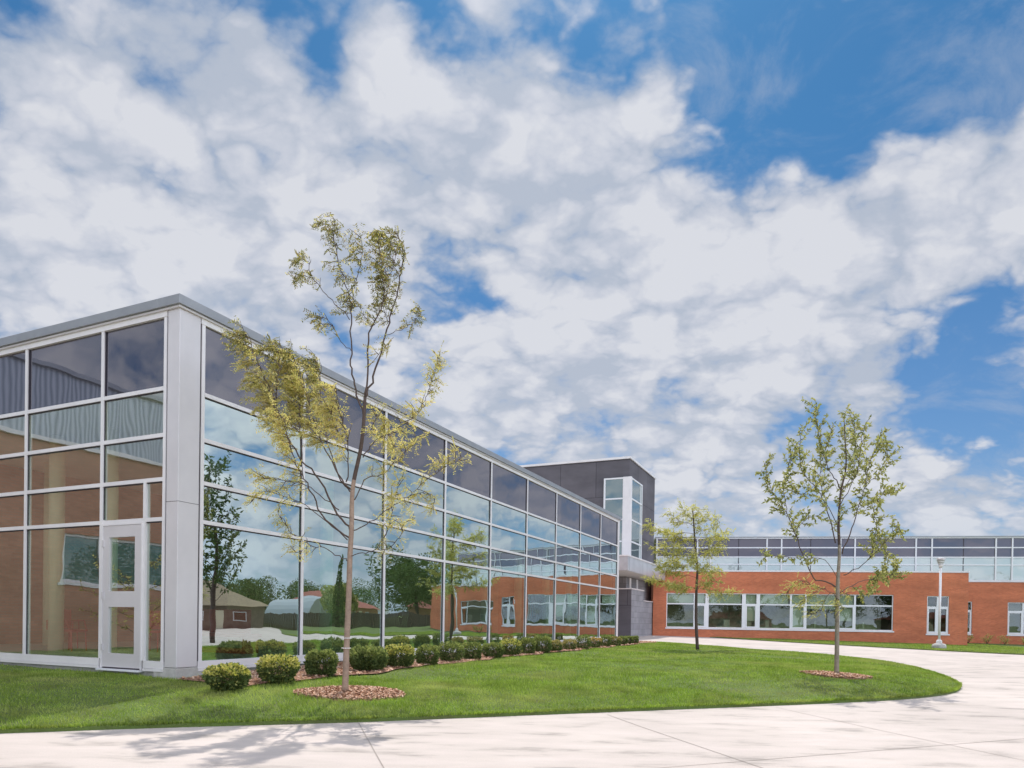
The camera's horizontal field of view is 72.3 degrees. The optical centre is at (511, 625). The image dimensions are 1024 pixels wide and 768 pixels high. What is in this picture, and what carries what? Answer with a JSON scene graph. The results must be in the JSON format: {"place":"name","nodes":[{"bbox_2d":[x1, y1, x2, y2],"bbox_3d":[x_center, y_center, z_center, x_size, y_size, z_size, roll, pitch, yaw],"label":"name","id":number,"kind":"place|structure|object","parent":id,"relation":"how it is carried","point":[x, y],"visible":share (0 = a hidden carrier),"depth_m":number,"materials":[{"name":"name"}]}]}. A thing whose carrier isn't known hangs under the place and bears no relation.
{"place":"outdoors","nodes":[
{"label":"outdoors","id":0,"kind":"place"},
{"bbox_2d":[0,636,1023,733],"bbox_3d":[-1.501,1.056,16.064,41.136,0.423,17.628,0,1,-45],"label":"lawn","id":1,"kind":"structure","parent":0,"point":[128,726],"depth_m":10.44,"materials":[{"name":"green plant"}]},
{"bbox_2d":[201,662,251,690],"bbox_3d":[-4.173,0.765,10.278,0.578,0.450,0.694,1,1,25],"label":"yew shrub","id":2,"kind":"object","parent":1,"relation":"on","point":[232,676],"visible":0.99,"depth_m":10.13,"materials":[{"name":"green plant"}]},
{"bbox_2d":[294,688,403,701],"bbox_3d":[-2.425,1.029,10.433,1.564,0.136,1.086,1,1,-22],"label":"mulch ring","id":3,"kind":"object","parent":1,"relation":"on","point":[369,699],"visible":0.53,"depth_m":10.05,"materials":[{"name":"brown wood"}]},
{"bbox_2d":[178,641,873,699],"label":"mulch chips","id":4,"kind":"object","parent":1,"relation":"on","point":[358,691],"visible":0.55,"depth_m":10.84,"materials":[{"name":"brown wood"}]},
{"bbox_2d":[255,653,300,683],"bbox_3d":[-3.740,0.686,11.238,0.631,0.518,0.725,1,1,-33],"label":"yew shrub","id":5,"kind":"object","parent":4,"relation":"on","point":[291,663],"visible":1,"depth_m":11.07,"materials":[{"name":"green plant"}]},
{"bbox_2d":[303,648,338,676],"bbox_3d":[-3.316,0.651,12.196,0.588,0.537,0.518,1,0,0],"label":"yew shrub","id":6,"kind":"object","parent":4,"relation":"on","point":[313,661],"visible":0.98,"depth_m":12.04,"materials":[{"name":"green plant"}]},
{"bbox_2d":[220,212,470,691],"bbox_3d":[-2.735,-2.660,10.512,3.812,7.310,2.720,1,0,14],"label":"honey locust","id":7,"kind":"object","parent":4,"relation":"on","point":[293,386],"visible":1,"depth_m":10.55,"materials":[{"name":"green plant"}]},
{"bbox_2d":[349,643,389,670],"bbox_3d":[-2.753,0.640,13.402,0.740,0.584,0.825,1,1,33],"label":"yew shrub","id":8,"kind":"object","parent":4,"relation":"on","point":[369,657],"visible":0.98,"depth_m":13.21,"materials":[{"name":"green plant"}]},
{"bbox_2d":[385,642,414,666],"bbox_3d":[-2.313,0.618,14.386,0.622,0.542,0.725,1,1,-25],"label":"yew shrub","id":9,"kind":"object","parent":4,"relation":"on","point":[407,659],"visible":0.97,"depth_m":14.20,"materials":[{"name":"green plant"}]},
{"bbox_2d":[415,644,439,664],"bbox_3d":[-1.860,0.637,15.389,0.557,0.510,0.490,1,0,1],"label":"yew shrub","id":10,"kind":"object","parent":4,"relation":"on","point":[422,651],"visible":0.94,"depth_m":15.27,"materials":[{"name":"green plant"}]},
{"bbox_2d":[437,640,464,660],"bbox_3d":[-1.415,0.606,16.322,0.592,0.557,0.719,1,1,41],"label":"yew shrub","id":11,"kind":"object","parent":4,"relation":"on","point":[458,654],"visible":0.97,"depth_m":16.19,"materials":[{"name":"green plant"}]},
{"bbox_2d":[461,642,482,659],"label":"yew shrub","id":12,"kind":"object","parent":4,"relation":"on","point":[477,648],"visible":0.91,"depth_m":17.12,"materials":[{"name":"green plant"}]},
{"bbox_2d":[482,642,504,657],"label":"yew shrub","id":13,"kind":"object","parent":4,"relation":"on","point":[487,650],"visible":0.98,"depth_m":18.25,"materials":[{"name":"green plant"}]},
{"bbox_2d":[500,638,522,656],"bbox_3d":[-0.008,0.604,19.229,0.682,0.539,0.626,0,1,-41],"label":"yew shrub","id":14,"kind":"object","parent":4,"relation":"on","point":[514,649],"visible":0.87,"depth_m":19.10,"materials":[{"name":"green plant"}]},
{"bbox_2d":[520,637,535,653],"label":"yew shrub","id":15,"kind":"object","parent":4,"relation":"on","point":[525,641],"visible":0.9,"depth_m":20.16,"materials":[{"name":"green plant"}]},
{"bbox_2d":[534,635,551,652],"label":"yew shrub","id":16,"kind":"object","parent":4,"relation":"on","point":[547,648],"visible":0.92,"depth_m":21.26,"materials":[{"name":"green plant"}]},
{"bbox_2d":[550,639,563,650],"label":"yew shrub","id":17,"kind":"object","parent":4,"relation":"on","point":[558,642],"visible":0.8,"depth_m":22.23,"materials":[{"name":"green plant"}]},
{"bbox_2d":[562,638,576,649],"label":"yew shrub","id":18,"kind":"object","parent":4,"relation":"on","point":[571,645],"visible":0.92,"depth_m":23.40,"materials":[{"name":"green plant"}]},
{"bbox_2d":[574,634,590,648],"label":"yew shrub","id":19,"kind":"object","parent":4,"relation":"on","point":[581,639],"visible":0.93,"depth_m":24.72,"materials":[{"name":"green plant"}]},
{"bbox_2d":[589,636,601,647],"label":"yew shrub","id":20,"kind":"object","parent":4,"relation":"on","point":[595,640],"visible":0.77,"depth_m":25.90,"materials":[{"name":"green plant"}]},
{"bbox_2d":[600,634,611,646],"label":"yew shrub","id":21,"kind":"object","parent":4,"relation":"on","point":[607,639],"visible":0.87,"depth_m":27.14,"materials":[{"name":"green plant"}]},
{"bbox_2d":[609,636,622,645],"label":"yew shrub","id":22,"kind":"object","parent":4,"relation":"on","point":[614,639],"visible":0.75,"depth_m":28.29,"materials":[{"name":"green plant"}]},
{"bbox_2d":[618,635,627,644],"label":"yew shrub","id":23,"kind":"object","parent":4,"relation":"on","point":[624,639],"visible":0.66,"depth_m":29.39,"materials":[{"name":"green plant"}]},
{"bbox_2d":[627,635,633,644],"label":"yew shrub","id":24,"kind":"object","parent":4,"relation":"on","point":[630,639],"visible":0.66,"depth_m":30.32,"materials":[{"name":"green plant"}]},
{"bbox_2d":[633,635,638,642],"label":"yew shrub","id":25,"kind":"object","parent":4,"relation":"on","point":[636,639],"visible":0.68,"depth_m":31.19,"materials":[{"name":"green plant"}]},
{"bbox_2d":[755,396,912,672],"bbox_3d":[6.881,-1.977,14.984,3.887,6.040,2.427,1,0,0],"label":"broadleaf tree","id":26,"kind":"object","parent":4,"relation":"on","point":[857,454],"visible":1,"depth_m":14.97,"materials":[{"name":"green plant"}]},
{"bbox_2d":[640,500,743,649],"bbox_3d":[6.685,-1.873,25.905,3.898,5.566,2.916,1,0,0],"label":"honey locust","id":27,"kind":"object","parent":1,"relation":"on","point":[673,585],"visible":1,"depth_m":25.95,"materials":[{"name":"green plant"}]},
{"bbox_2d":[800,672,871,679],"bbox_3d":[6.947,1.081,14.959,1.453,0.118,1.260,1,0,0],"label":"mulch ring","id":28,"kind":"object","parent":1,"relation":"on","point":[839,677],"visible":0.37,"depth_m":14.45,"materials":[{"name":"brown wood"}]},
{"bbox_2d":[0,635,1023,767],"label":"plaza","id":29,"kind":"structure","parent":0,"point":[983,704],"depth_m":7.94,"materials":[{"name":"concrete"}]},
{"bbox_2d":[0,293,620,679],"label":"glass hall","id":30,"kind":"structure","parent":29,"relation":"on","point":[133,444],"depth_m":14.72,"materials":[{"name":"glass"},{"name":"silver aluminium"},{"name":"dark tinted glass"}]},
{"bbox_2d":[46,610,79,648],"bbox_3d":[-10.511,0.090,16.423,0.568,0.921,0.490,1,0,-12],"label":"chair","id":31,"kind":"object","parent":30,"relation":"on","point":[72,628],"visible":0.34,"depth_m":16.26,"materials":[{"name":"red plastic"}]},
{"bbox_2d":[64,609,87,651],"bbox_3d":[-9.815,0.108,15.558,0.490,0.921,0.568,1,0,7],"label":"chair","id":32,"kind":"object","parent":30,"relation":"on","point":[67,624],"visible":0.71,"depth_m":15.73,"materials":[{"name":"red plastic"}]},
{"bbox_2d":[95,522,144,672],"bbox_3d":[-6.707,-0.483,12.023,1.060,2.532,0.170,1,1,25],"label":"door","id":33,"kind":"structure","parent":30,"relation":"in","point":[109,661],"depth_m":12.03,"materials":[{"name":"silver metal"}]},
{"bbox_2d":[149,611,160,651],"bbox_3d":[-8.121,0.132,15.890,0.568,0.921,0.490,1,0,3],"label":"chair","id":34,"kind":"object","parent":30,"relation":"on","point":[155,620],"visible":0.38,"depth_m":16.09,"materials":[{"name":"red plastic"}]},
{"bbox_2d":[519,456,655,600],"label":"entrance tower","id":35,"kind":"structure","parent":29,"relation":"on","point":[623,488],"depth_m":46.17,"materials":[{"name":"grey metal"}]},
{"bbox_2d":[603,476,642,558],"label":"window","id":36,"kind":"structure","parent":35,"relation":"in","point":[623,496],"depth_m":45.25,"materials":[{"name":"white metal"}]},
{"bbox_2d":[619,555,665,580],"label":"entrance canopy","id":37,"kind":"object","parent":35,"relation":"attached to","point":[633,567],"visible":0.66,"depth_m":44.11,"materials":[{"name":"metal"}]},
{"bbox_2d":[618,578,652,636],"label":"stone screen wall","id":38,"kind":"structure","parent":29,"relation":"on","point":[635,613],"depth_m":46.35,"materials":[{"name":"grey stone"}]},
{"bbox_2d":[358,652,1023,767],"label":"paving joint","id":39,"kind":"object","parent":29,"relation":"on","point":[717,752],"visible":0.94,"depth_m":7.56,"materials":[{"name":"beige concrete"}]},
{"bbox_2d":[652,536,1023,644],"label":"brick wing","id":40,"kind":"structure","parent":29,"relation":"on","point":[982,592],"depth_m":52.53,"materials":[{"name":"brick"}]},
{"bbox_2d":[723,620,729,626],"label":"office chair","id":41,"kind":"object","parent":40,"relation":"on","point":[726,622],"visible":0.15,"depth_m":51.30,"materials":[{"name":"grey"}]},
{"bbox_2d":[665,593,893,631],"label":"window","id":42,"kind":"structure","parent":40,"relation":"in","point":[744,611],"depth_m":50.88,"materials":[{"name":"white"}]},
{"bbox_2d":[859,622,863,629],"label":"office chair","id":43,"kind":"object","parent":40,"relation":"on","point":[861,625],"visible":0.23,"depth_m":49.70,"materials":[{"name":"grey"}]},
{"bbox_2d":[926,596,949,634],"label":"window","id":44,"kind":"structure","parent":40,"relation":"in","point":[930,599],"depth_m":48.05,"materials":[{"name":"white metal"}]},
{"bbox_2d":[968,602,971,634],"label":"window","id":45,"kind":"structure","parent":40,"relation":"in","point":[970,611],"depth_m":54.10,"materials":[{"name":"white metal"}]},
{"bbox_2d":[1006,602,1023,635],"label":"window","id":46,"kind":"structure","parent":40,"relation":"in","point":[1021,633],"depth_m":53.58,"materials":[{"name":"white metal"}]},
{"bbox_2d":[0,0,1023,537],"label":"sky","id":47,"kind":"structure","parent":0,"point":[647,231],"materials":[{"name":"white"}]},
{"bbox_2d":[711,637,1023,654],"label":"lawn","id":48,"kind":"structure","parent":0,"point":[1007,645],"depth_m":41.34,"materials":[{"name":"grass"}]},
{"bbox_2d":[932,558,946,648],"bbox_3d":[23.298,-1.008,38.150,0.700,5.320,0.700,1,0,0],"label":"street lamp","id":49,"kind":"object","parent":48,"relation":"on","point":[939,643],"visible":0.89,"depth_m":38.09,"materials":[{"name":"metal"}]},
{"bbox_2d":[980,634,993,643],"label":"young plant","id":50,"kind":"object","parent":48,"relation":"on","point":[989,639],"visible":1,"depth_m":52.20,"materials":[{"name":"green plant"}]},
{"bbox_2d":[997,635,1009,644],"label":"young plant","id":51,"kind":"object","parent":48,"relation":"on","point":[1004,642],"visible":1,"depth_m":52.02,"materials":[{"name":"green plant"}]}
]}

